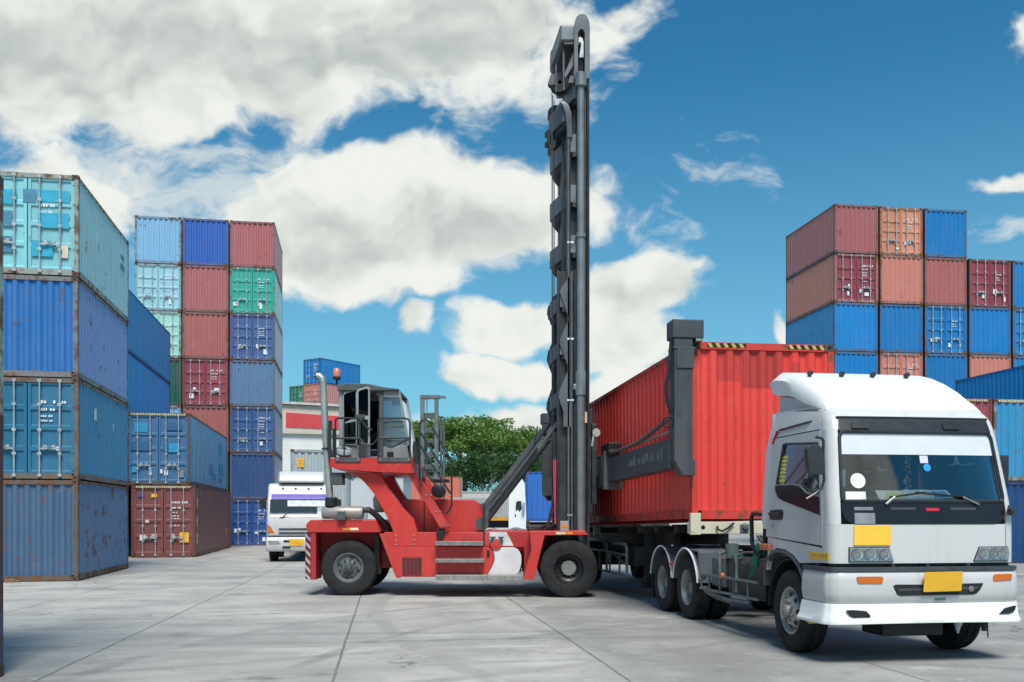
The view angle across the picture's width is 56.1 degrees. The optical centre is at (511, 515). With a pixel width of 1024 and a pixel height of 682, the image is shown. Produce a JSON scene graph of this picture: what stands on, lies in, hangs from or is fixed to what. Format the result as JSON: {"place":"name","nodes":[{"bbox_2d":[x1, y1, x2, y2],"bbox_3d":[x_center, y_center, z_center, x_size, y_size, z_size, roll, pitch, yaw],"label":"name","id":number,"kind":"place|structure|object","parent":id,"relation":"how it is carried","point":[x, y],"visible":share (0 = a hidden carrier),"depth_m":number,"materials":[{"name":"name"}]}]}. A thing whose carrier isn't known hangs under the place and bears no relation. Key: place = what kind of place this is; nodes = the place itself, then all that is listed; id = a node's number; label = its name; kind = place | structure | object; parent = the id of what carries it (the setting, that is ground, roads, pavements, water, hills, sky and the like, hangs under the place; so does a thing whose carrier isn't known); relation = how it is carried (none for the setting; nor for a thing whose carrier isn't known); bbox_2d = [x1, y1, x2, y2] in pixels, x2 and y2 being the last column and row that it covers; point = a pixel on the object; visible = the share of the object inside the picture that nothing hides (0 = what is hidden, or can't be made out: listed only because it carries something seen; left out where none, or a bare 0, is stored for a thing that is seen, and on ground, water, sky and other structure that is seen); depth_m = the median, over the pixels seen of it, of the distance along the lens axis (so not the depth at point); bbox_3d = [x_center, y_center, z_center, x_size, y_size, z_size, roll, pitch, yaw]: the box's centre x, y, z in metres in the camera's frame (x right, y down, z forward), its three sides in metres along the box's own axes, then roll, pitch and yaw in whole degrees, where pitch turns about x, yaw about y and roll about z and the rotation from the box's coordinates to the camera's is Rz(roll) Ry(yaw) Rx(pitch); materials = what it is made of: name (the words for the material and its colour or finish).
{"place":"outdoors","nodes":[
{"label":"outdoors","id":0,"kind":"place"},
{"bbox_2d":[282,401,403,471],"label":"warehouse","id":1,"kind":"structure","parent":0,"point":[302,426],"depth_m":73.68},
{"bbox_2d":[351,474,411,518],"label":"annex building","id":2,"kind":"structure","parent":0,"point":[362,494],"depth_m":60.00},
{"bbox_2d":[420,395,445,498],"bbox_3d":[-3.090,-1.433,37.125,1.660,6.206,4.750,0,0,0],"label":"ladder","id":3,"kind":"object","parent":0,"point":[427,416],"visible":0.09,"depth_m":36.05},
{"bbox_2d":[0,534,1023,681],"bbox_3d":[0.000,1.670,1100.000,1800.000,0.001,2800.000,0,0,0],"label":"ground","id":4,"kind":"structure","parent":0,"point":[244,613],"depth_m":13.28,"materials":[{"name":"concrete"}]},
{"bbox_2d":[0,427,3,676],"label":"shipping container","id":5,"kind":"object","parent":4,"relation":"on","point":[1,551],"visible":1,"depth_m":9.96,"materials":[{"name":"metal"}]},
{"bbox_2d":[0,176,3,426],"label":"shipping container","id":6,"kind":"object","parent":5,"relation":"on","point":[1,301],"visible":1,"depth_m":9.96,"materials":[{"name":"metal"}]},
{"bbox_2d":[3,480,127,580],"bbox_3d":[-12.831,0.374,27.284,2.447,2.591,6.118,0,0,-10],"label":"shipping container","id":7,"kind":"object","parent":4,"relation":"on","point":[65,530],"visible":0.96,"depth_m":24.47,"materials":[{"name":"metal"}]},
{"bbox_2d":[3,377,128,486],"bbox_3d":[-12.812,-2.220,27.236,2.447,2.591,6.118,0,0,-10],"label":"shipping container","id":8,"kind":"object","parent":7,"relation":"on","point":[66,428],"visible":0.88,"depth_m":24.49,"materials":[{"name":"metal"}]},
{"bbox_2d":[3,378,26,475],"bbox_3d":[-12.839,-2.229,24.184,1.137,2.471,0.125,0,0,-10],"label":"door","id":9,"kind":"structure","parent":8,"relation":"in","point":[14,393],"depth_m":24.27,"materials":[{"name":"paint"}]},
{"bbox_2d":[28,379,73,476],"bbox_3d":[-11.695,-2.229,24.396,1.152,2.471,0.125,0,0,-10],"label":"door","id":10,"kind":"structure","parent":8,"relation":"in","point":[50,405],"depth_m":24.42,"materials":[{"name":"paint"}]},
{"bbox_2d":[3,274,127,403],"bbox_3d":[-12.848,-4.814,27.311,2.447,2.591,6.118,0,0,-10],"label":"shipping container","id":11,"kind":"object","parent":8,"relation":"on","point":[64,327],"visible":0.77,"depth_m":24.50,"materials":[{"name":"metal"}]},
{"bbox_2d":[0,171,128,322],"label":"shipping container","id":12,"kind":"object","parent":11,"relation":"on","point":[59,225],"visible":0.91,"depth_m":24.49,"materials":[{"name":"metal"}]},
{"bbox_2d":[1,173,26,270],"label":"door","id":13,"kind":"structure","parent":12,"relation":"in","point":[14,208],"depth_m":24.29,"materials":[{"name":"paint"}]},
{"bbox_2d":[23,174,73,272],"bbox_3d":[-11.752,-7.418,24.404,1.264,2.471,0.125,0,0,-10],"label":"door","id":14,"kind":"structure","parent":12,"relation":"in","point":[50,201],"depth_m":24.42,"materials":[{"name":"paint"}]},
{"bbox_2d":[131,485,230,557],"bbox_3d":[-14.979,0.222,44.375,2.447,2.896,12.252,0,0,-10],"label":"shipping container","id":15,"kind":"object","parent":4,"relation":"on","point":[180,521],"visible":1,"depth_m":38.54,"materials":[{"name":"metal"}]},
{"bbox_2d":[134,486,162,555],"bbox_3d":[-14.523,0.212,38.301,1.137,2.776,0.125,0,0,-10],"label":"door","id":16,"kind":"structure","parent":15,"relation":"in","point":[148,502],"depth_m":38.34,"materials":[{"name":"paint"}]},
{"bbox_2d":[129,412,226,491],"bbox_3d":[-15.179,-2.678,44.360,2.447,2.896,12.252,0,0,-10],"label":"shipping container","id":17,"kind":"object","parent":15,"relation":"on","point":[181,449],"visible":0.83,"depth_m":38.53,"materials":[{"name":"metal"}]},
{"bbox_2d":[129,413,157,482],"bbox_3d":[-14.717,-2.688,38.287,1.137,2.776,0.125,0,0,-10],"label":"door","id":18,"kind":"structure","parent":17,"relation":"in","point":[143,430],"depth_m":38.32,"materials":[{"name":"paint"}]},
{"bbox_2d":[159,414,186,482],"bbox_3d":[-13.566,-2.688,38.486,1.152,2.776,0.125,0,0,-10],"label":"door","id":19,"kind":"structure","parent":17,"relation":"in","point":[172,429],"depth_m":38.51,"materials":[{"name":"paint"}]},
{"bbox_2d":[164,486,191,555],"bbox_3d":[-13.372,0.212,38.500,1.152,2.776,0.125,0,0,-10],"label":"door","id":20,"kind":"structure","parent":15,"relation":"in","point":[177,501],"depth_m":38.53,"materials":[{"name":"paint"}]},
{"bbox_2d":[231,499,267,545],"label":"shipping container","id":21,"kind":"object","parent":4,"relation":"on","point":[248,522],"visible":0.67,"depth_m":53.72,"materials":[{"name":"metal"}]},
{"bbox_2d":[232,500,252,543],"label":"door","id":22,"kind":"structure","parent":21,"relation":"in","point":[242,512],"depth_m":53.67,"materials":[{"name":"paint"}]},
{"bbox_2d":[230,453,282,499],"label":"shipping container","id":23,"kind":"object","parent":21,"relation":"on","point":[253,476],"visible":0.77,"depth_m":53.73,"materials":[{"name":"metal"}]},
{"bbox_2d":[230,406,282,458],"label":"shipping container","id":24,"kind":"object","parent":23,"relation":"on","point":[256,429],"visible":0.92,"depth_m":53.78,"materials":[{"name":"metal"}]},
{"bbox_2d":[232,407,251,451],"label":"door","id":25,"kind":"structure","parent":24,"relation":"in","point":[241,418],"depth_m":53.64,"materials":[{"name":"paint"}]},
{"bbox_2d":[230,360,281,416],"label":"shipping container","id":26,"kind":"object","parent":24,"relation":"on","point":[254,383],"visible":0.77,"depth_m":53.76,"materials":[{"name":"metal"}]},
{"bbox_2d":[230,313,282,375],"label":"shipping container","id":27,"kind":"object","parent":26,"relation":"on","point":[257,337],"visible":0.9,"depth_m":53.76,"materials":[{"name":"metal"}]},
{"bbox_2d":[232,314,251,358],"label":"door","id":28,"kind":"structure","parent":27,"relation":"in","point":[241,325],"depth_m":53.63,"materials":[{"name":"paint"}]},
{"bbox_2d":[230,267,281,331],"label":"shipping container","id":29,"kind":"object","parent":27,"relation":"on","point":[255,291],"visible":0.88,"depth_m":53.79,"materials":[{"name":"metal"}]},
{"bbox_2d":[232,268,251,311],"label":"door","id":30,"kind":"structure","parent":29,"relation":"in","point":[241,279],"depth_m":53.66,"materials":[{"name":"paint"}]},
{"bbox_2d":[230,220,281,290],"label":"shipping container","id":31,"kind":"object","parent":29,"relation":"on","point":[255,244],"visible":0.66,"depth_m":53.80,"materials":[{"name":"metal"}]},
{"bbox_2d":[253,268,272,312],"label":"door","id":32,"kind":"structure","parent":29,"relation":"in","point":[262,279],"depth_m":53.85,"materials":[{"name":"paint"}]},
{"bbox_2d":[253,315,272,358],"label":"door","id":33,"kind":"structure","parent":27,"relation":"in","point":[262,325],"depth_m":53.80,"materials":[{"name":"paint"}]},
{"bbox_2d":[253,407,272,451],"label":"door","id":34,"kind":"structure","parent":24,"relation":"in","point":[262,418],"depth_m":53.83,"materials":[{"name":"paint"}]},
{"bbox_2d":[253,500,267,543],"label":"door","id":35,"kind":"structure","parent":21,"relation":"in","point":[259,515],"depth_m":53.82,"materials":[{"name":"paint"}]},
{"bbox_2d":[261,471,340,560],"bbox_3d":[-8.698,-0.002,40.722,2.880,3.344,12.390,0,0,-10],"label":"cargo truck","id":36,"kind":"object","parent":4,"relation":"on","point":[295,502],"visible":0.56,"depth_m":34.91,"materials":[{"name":"paint"}]},
{"bbox_2d":[417,447,499,490],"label":"bushy tree","id":37,"kind":"object","parent":4,"relation":"on","point":[467,479],"visible":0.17,"depth_m":100.89,"materials":[{"name":"green plant"}]},
{"bbox_2d":[403,414,538,490],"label":"rain tree","id":38,"kind":"object","parent":4,"relation":"on","point":[479,434],"visible":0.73,"depth_m":106.75,"materials":[{"name":"green plant"}]},
{"bbox_2d":[442,447,529,490],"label":"bushy tree","id":39,"kind":"object","parent":4,"relation":"on","point":[476,461],"visible":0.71,"depth_m":99.17,"materials":[{"name":"green plant"}]},
{"bbox_2d":[453,480,525,529],"bbox_3d":[-1.032,-0.066,47.040,3.687,3.472,2.580,0,0,0],"label":"dropside truck","id":40,"kind":"object","parent":4,"relation":"on","point":[510,513],"visible":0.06,"depth_m":46.00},
{"bbox_2d":[305,14,703,597],"bbox_3d":[-1.077,-4.364,21.090,6.732,12.073,12.516,0,0,-7],"label":"container handler","id":41,"kind":"object","parent":4,"relation":"on","point":[350,550],"visible":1,"depth_m":19.94,"materials":[{"name":"paint"}]},
{"bbox_2d":[526,522,669,528],"bbox_3d":[4.472,0.995,50.720,7.500,1.350,2.476,0,0,0],"label":"container trailer","id":42,"kind":"object","parent":4,"relation":"on","point":[544,523],"visible":0.01,"depth_m":50.10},
{"bbox_2d":[525,472,551,521],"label":"shipping container","id":43,"kind":"object","parent":42,"relation":"on","point":[538,505],"visible":0.17,"depth_m":49.52,"materials":[{"name":"metal"}]},
{"bbox_2d":[590,513,762,587],"bbox_3d":[3.252,0.812,21.624,2.520,1.715,12.450,0,0,-8],"label":"container trailer","id":44,"kind":"object","parent":4,"relation":"on","point":[634,547],"visible":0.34,"depth_m":19.84,"materials":[{"name":"paint"}]},
{"bbox_2d":[590,342,833,524],"bbox_3d":[3.251,-1.272,21.696,2.447,2.896,12.251,0,-1,-8],"label":"shipping container","id":45,"kind":"object","parent":44,"relation":"on","point":[736,403],"visible":0.5,"depth_m":15.68,"materials":[{"name":"metal"}]},
{"bbox_2d":[650,370,1020,651],"bbox_3d":[4.170,-0.098,14.360,2.769,3.535,7.335,0,0,-8],"label":"tractor truck","id":46,"kind":"object","parent":4,"relation":"on","point":[887,510],"visible":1,"depth_m":11.14,"materials":[{"name":"paint"}]},
{"bbox_2d":[1005,481,1023,562],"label":"shipping container","id":47,"kind":"object","parent":4,"relation":"on","point":[1015,491],"visible":0.03,"depth_m":33.97,"materials":[{"name":"metal"}]},
{"bbox_2d":[992,399,1023,480],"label":"shipping container","id":48,"kind":"object","parent":47,"relation":"on","point":[1008,421],"visible":0.1,"depth_m":33.97,"materials":[{"name":"metal"}]},
{"bbox_3d":[-9.206,0.865,47.166,2.476,1.610,12.300,0,0,-9],"label":"container trailer","id":49,"kind":"object","parent":4,"relation":"on","visible":0},
{"bbox_2d":[290,449,350,505],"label":"shipping container","id":50,"kind":"object","parent":49,"relation":"on","point":[306,460],"visible":0.24,"depth_m":41.20,"materials":[{"name":"metal"}]},
{"bbox_2d":[0,0,1023,490],"label":"sky","id":51,"kind":"structure","parent":0,"point":[395,151],"materials":[{"name":"blue"}]},
{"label":"shipping container","id":52,"kind":"object","parent":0,"visible":0},
{"bbox_2d":[303,382,338,403],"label":"shipping container","id":53,"kind":"object","parent":52,"relation":"on","point":[311,392],"visible":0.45,"depth_m":101.04,"materials":[{"name":"metal"}]},
{"bbox_2d":[303,358,359,384],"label":"shipping container","id":54,"kind":"object","parent":53,"relation":"on","point":[350,372],"visible":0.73,"depth_m":101.28,"materials":[{"name":"metal"}]},
{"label":"shipping container","id":55,"kind":"object","parent":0,"visible":0},
{"bbox_2d":[128,352,169,412],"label":"shipping container","id":56,"kind":"object","parent":55,"relation":"on","point":[148,390],"visible":0.17,"depth_m":42.91,"materials":[{"name":"metal"}]},
{"bbox_2d":[128,290,169,383],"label":"shipping container","id":57,"kind":"object","parent":56,"relation":"on","point":[148,340],"visible":0.17,"depth_m":43.49,"materials":[{"name":"metal"}]},
{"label":"shipping container","id":58,"kind":"object","parent":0,"visible":0},
{"bbox_2d":[170,405,182,412],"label":"shipping container","id":59,"kind":"object","parent":58,"relation":"on","point":[176,408],"visible":0.06,"depth_m":53.03,"materials":[{"name":"metal"}]},
{"bbox_2d":[170,358,182,405],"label":"shipping container","id":60,"kind":"object","parent":59,"relation":"on","point":[175,381],"visible":0.08,"depth_m":53.07,"materials":[{"name":"metal"}]},
{"bbox_2d":[150,311,181,358],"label":"shipping container","id":61,"kind":"object","parent":60,"relation":"on","point":[170,322],"visible":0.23,"depth_m":53.05,"materials":[{"name":"metal"}]},
{"bbox_2d":[135,263,182,312],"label":"shipping container","id":62,"kind":"object","parent":61,"relation":"on","point":[158,287],"visible":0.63,"depth_m":52.91,"materials":[{"name":"metal"}]},
{"bbox_2d":[137,264,157,308],"bbox_3d":[-20.074,-12.605,52.782,1.137,2.471,0.125,0,0,-10],"label":"door","id":63,"kind":"structure","parent":62,"relation":"in","point":[147,276],"depth_m":52.83,"materials":[{"name":"paint"}]},
{"bbox_2d":[135,215,182,266],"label":"shipping container","id":64,"kind":"object","parent":62,"relation":"on","point":[158,240],"visible":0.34,"depth_m":52.89,"materials":[{"name":"metal"}]},
{"bbox_2d":[158,265,178,309],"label":"door","id":65,"kind":"structure","parent":62,"relation":"in","point":[168,276],"depth_m":52.99,"materials":[{"name":"paint"}]},
{"bbox_2d":[158,312,178,356],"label":"door","id":66,"kind":"structure","parent":61,"relation":"in","point":[170,321],"depth_m":53.05,"materials":[{"name":"paint"}]},
{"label":"shipping container","id":67,"kind":"object","parent":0,"visible":0},
{"bbox_2d":[227,453,235,499],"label":"shipping container","id":68,"kind":"object","parent":67,"relation":"on","point":[228,472],"visible":0.05,"depth_m":53.80,"materials":[{"name":"metal"}]},
{"bbox_2d":[183,405,229,453],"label":"shipping container","id":69,"kind":"object","parent":68,"relation":"on","point":[217,418],"visible":0.32,"depth_m":53.44,"materials":[{"name":"metal"}]},
{"bbox_2d":[182,358,229,406],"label":"shipping container","id":70,"kind":"object","parent":69,"relation":"on","point":[205,382],"visible":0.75,"depth_m":53.32,"materials":[{"name":"metal"}]},
{"bbox_2d":[184,359,204,403],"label":"door","id":71,"kind":"structure","parent":70,"relation":"in","point":[194,371],"depth_m":53.23,"materials":[{"name":"paint"}]},
{"bbox_2d":[182,311,229,361],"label":"shipping container","id":72,"kind":"object","parent":70,"relation":"on","point":[205,335],"visible":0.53,"depth_m":53.30,"materials":[{"name":"metal"}]},
{"bbox_2d":[183,265,229,315],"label":"shipping container","id":73,"kind":"object","parent":72,"relation":"on","point":[206,288],"visible":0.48,"depth_m":53.32,"materials":[{"name":"metal"}]},
{"bbox_2d":[183,218,229,268],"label":"shipping container","id":74,"kind":"object","parent":73,"relation":"on","point":[206,242],"visible":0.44,"depth_m":53.32,"materials":[{"name":"metal"}]},
{"bbox_2d":[206,360,225,404],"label":"door","id":75,"kind":"structure","parent":70,"relation":"in","point":[215,371],"depth_m":53.42,"materials":[{"name":"paint"}]},
{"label":"shipping container","id":76,"kind":"object","parent":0,"visible":0},
{"bbox_2d":[834,351,877,373],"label":"shipping container","id":77,"kind":"object","parent":76,"relation":"on","point":[856,362],"visible":0.14,"depth_m":50.94,"materials":[{"name":"metal"}]},
{"bbox_2d":[786,302,877,351],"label":"shipping container","id":78,"kind":"object","parent":77,"relation":"on","point":[846,327],"visible":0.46,"depth_m":51.04,"materials":[{"name":"metal"}]},
{"bbox_2d":[786,253,877,323],"bbox_3d":[17.829,-12.595,53.859,2.444,2.591,6.116,0,0,-8],"label":"shipping container","id":79,"kind":"object","parent":78,"relation":"on","point":[842,277],"visible":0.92,"depth_m":51.09,"materials":[{"name":"metal"}]},
{"bbox_2d":[786,203,877,279],"bbox_3d":[17.810,-15.190,53.869,2.444,2.591,6.116,0,0,-8],"label":"shipping container","id":80,"kind":"object","parent":79,"relation":"on","point":[840,228],"visible":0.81,"depth_m":51.05,"materials":[{"name":"metal"}]},
{"bbox_2d":[837,254,855,300],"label":"door","id":81,"kind":"structure","parent":79,"relation":"in","point":[846,265],"depth_m":50.85,"materials":[{"name":"paint"}]},
{"bbox_2d":[856,255,875,301],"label":"door","id":82,"kind":"structure","parent":79,"relation":"in","point":[865,266],"depth_m":51.00,"materials":[{"name":"paint"}]},
{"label":"shipping container","id":83,"kind":"object","parent":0,"visible":0},
{"bbox_2d":[878,352,922,375],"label":"shipping container","id":84,"kind":"object","parent":83,"relation":"on","point":[911,364],"visible":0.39,"depth_m":51.30,"materials":[{"name":"metal"}]},
{"bbox_2d":[878,303,922,353],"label":"shipping container","id":85,"kind":"object","parent":84,"relation":"on","point":[900,328],"visible":0.27,"depth_m":51.30,"materials":[{"name":"metal"}]},
{"bbox_2d":[878,255,922,304],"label":"shipping container","id":86,"kind":"object","parent":85,"relation":"on","point":[900,279],"visible":0.26,"depth_m":51.26,"materials":[{"name":"metal"}]},
{"bbox_2d":[878,206,922,255],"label":"shipping container","id":87,"kind":"object","parent":86,"relation":"on","point":[900,231],"visible":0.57,"depth_m":51.29,"materials":[{"name":"metal"}]},
{"bbox_2d":[882,207,900,253],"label":"door","id":88,"kind":"structure","parent":87,"relation":"in","point":[891,218],"depth_m":51.23,"materials":[{"name":"paint"}]},
{"bbox_2d":[901,208,920,254],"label":"door","id":89,"kind":"structure","parent":87,"relation":"in","point":[910,219],"depth_m":51.39,"materials":[{"name":"paint"}]},
{"bbox_2d":[901,354,920,375],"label":"door","id":90,"kind":"structure","parent":84,"relation":"in","point":[910,364],"depth_m":51.39,"materials":[{"name":"paint"}]},
{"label":"shipping container","id":91,"kind":"object","parent":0,"visible":0},
{"bbox_2d":[923,353,966,390],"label":"shipping container","id":92,"kind":"object","parent":91,"relation":"on","point":[948,370],"visible":0.16,"depth_m":51.65,"materials":[{"name":"metal"}]},
{"bbox_2d":[923,305,966,354],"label":"shipping container","id":93,"kind":"object","parent":92,"relation":"on","point":[944,329],"visible":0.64,"depth_m":51.65,"materials":[{"name":"metal"}]},
{"bbox_2d":[927,306,945,351],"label":"door","id":94,"kind":"structure","parent":93,"relation":"in","point":[936,317],"depth_m":51.59,"materials":[{"name":"paint"}]},
{"bbox_2d":[923,257,966,306],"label":"shipping container","id":95,"kind":"object","parent":93,"relation":"on","point":[944,281],"visible":0.25,"depth_m":51.69,"materials":[{"name":"metal"}]},
{"bbox_2d":[923,208,966,258],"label":"shipping container","id":96,"kind":"object","parent":95,"relation":"on","point":[944,233],"visible":0.27,"depth_m":51.68,"materials":[{"name":"metal"}]},
{"bbox_2d":[946,307,964,352],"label":"door","id":97,"kind":"structure","parent":93,"relation":"in","point":[955,318],"depth_m":51.75,"materials":[{"name":"paint"}]},
{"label":"shipping container","id":98,"kind":"object","parent":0,"visible":0},
{"bbox_2d":[967,354,1010,377],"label":"shipping container","id":99,"kind":"object","parent":98,"relation":"on","point":[977,365],"visible":0.12,"depth_m":51.98,"materials":[{"name":"metal"}]},
{"bbox_2d":[967,306,1010,355],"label":"shipping container","id":100,"kind":"object","parent":99,"relation":"on","point":[988,330],"visible":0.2,"depth_m":52.03,"materials":[{"name":"metal"}]},
{"bbox_2d":[967,258,1010,307],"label":"shipping container","id":101,"kind":"object","parent":100,"relation":"on","point":[988,283],"visible":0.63,"depth_m":52.03,"materials":[{"name":"metal"}]},
{"bbox_2d":[971,260,989,305],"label":"door","id":102,"kind":"structure","parent":101,"relation":"in","point":[980,271],"depth_m":51.96,"materials":[{"name":"paint"}]},
{"bbox_2d":[990,260,1008,305],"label":"door","id":103,"kind":"structure","parent":101,"relation":"in","point":[999,271],"depth_m":52.13,"materials":[{"name":"paint"}]},
{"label":"shipping container","id":104,"kind":"object","parent":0,"visible":0},
{"bbox_2d":[1011,356,1023,367],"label":"shipping container","id":105,"kind":"object","parent":104,"relation":"on","point":[1016,361],"visible":0.06,"depth_m":52.24,"materials":[{"name":"metal"}]},
{"bbox_2d":[1011,308,1023,355],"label":"shipping container","id":106,"kind":"object","parent":105,"relation":"on","point":[1017,331],"visible":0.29,"depth_m":52.30,"materials":[{"name":"metal"}]},
{"bbox_2d":[1011,260,1023,308],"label":"shipping container","id":107,"kind":"object","parent":106,"relation":"on","point":[1017,284],"visible":0.09,"depth_m":52.31,"materials":[{"name":"metal"}]},
{"bbox_2d":[1015,309,1023,354],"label":"door","id":108,"kind":"structure","parent":106,"relation":"in","point":[1019,315],"depth_m":52.33,"materials":[{"name":"paint"}]},
{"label":"shipping container","id":109,"kind":"object","parent":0,"visible":0},
{"bbox_2d":[955,365,1023,399],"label":"shipping container","id":110,"kind":"object","parent":109,"relation":"on","point":[1006,384],"visible":0.32,"depth_m":40.64,"materials":[{"name":"metal"}]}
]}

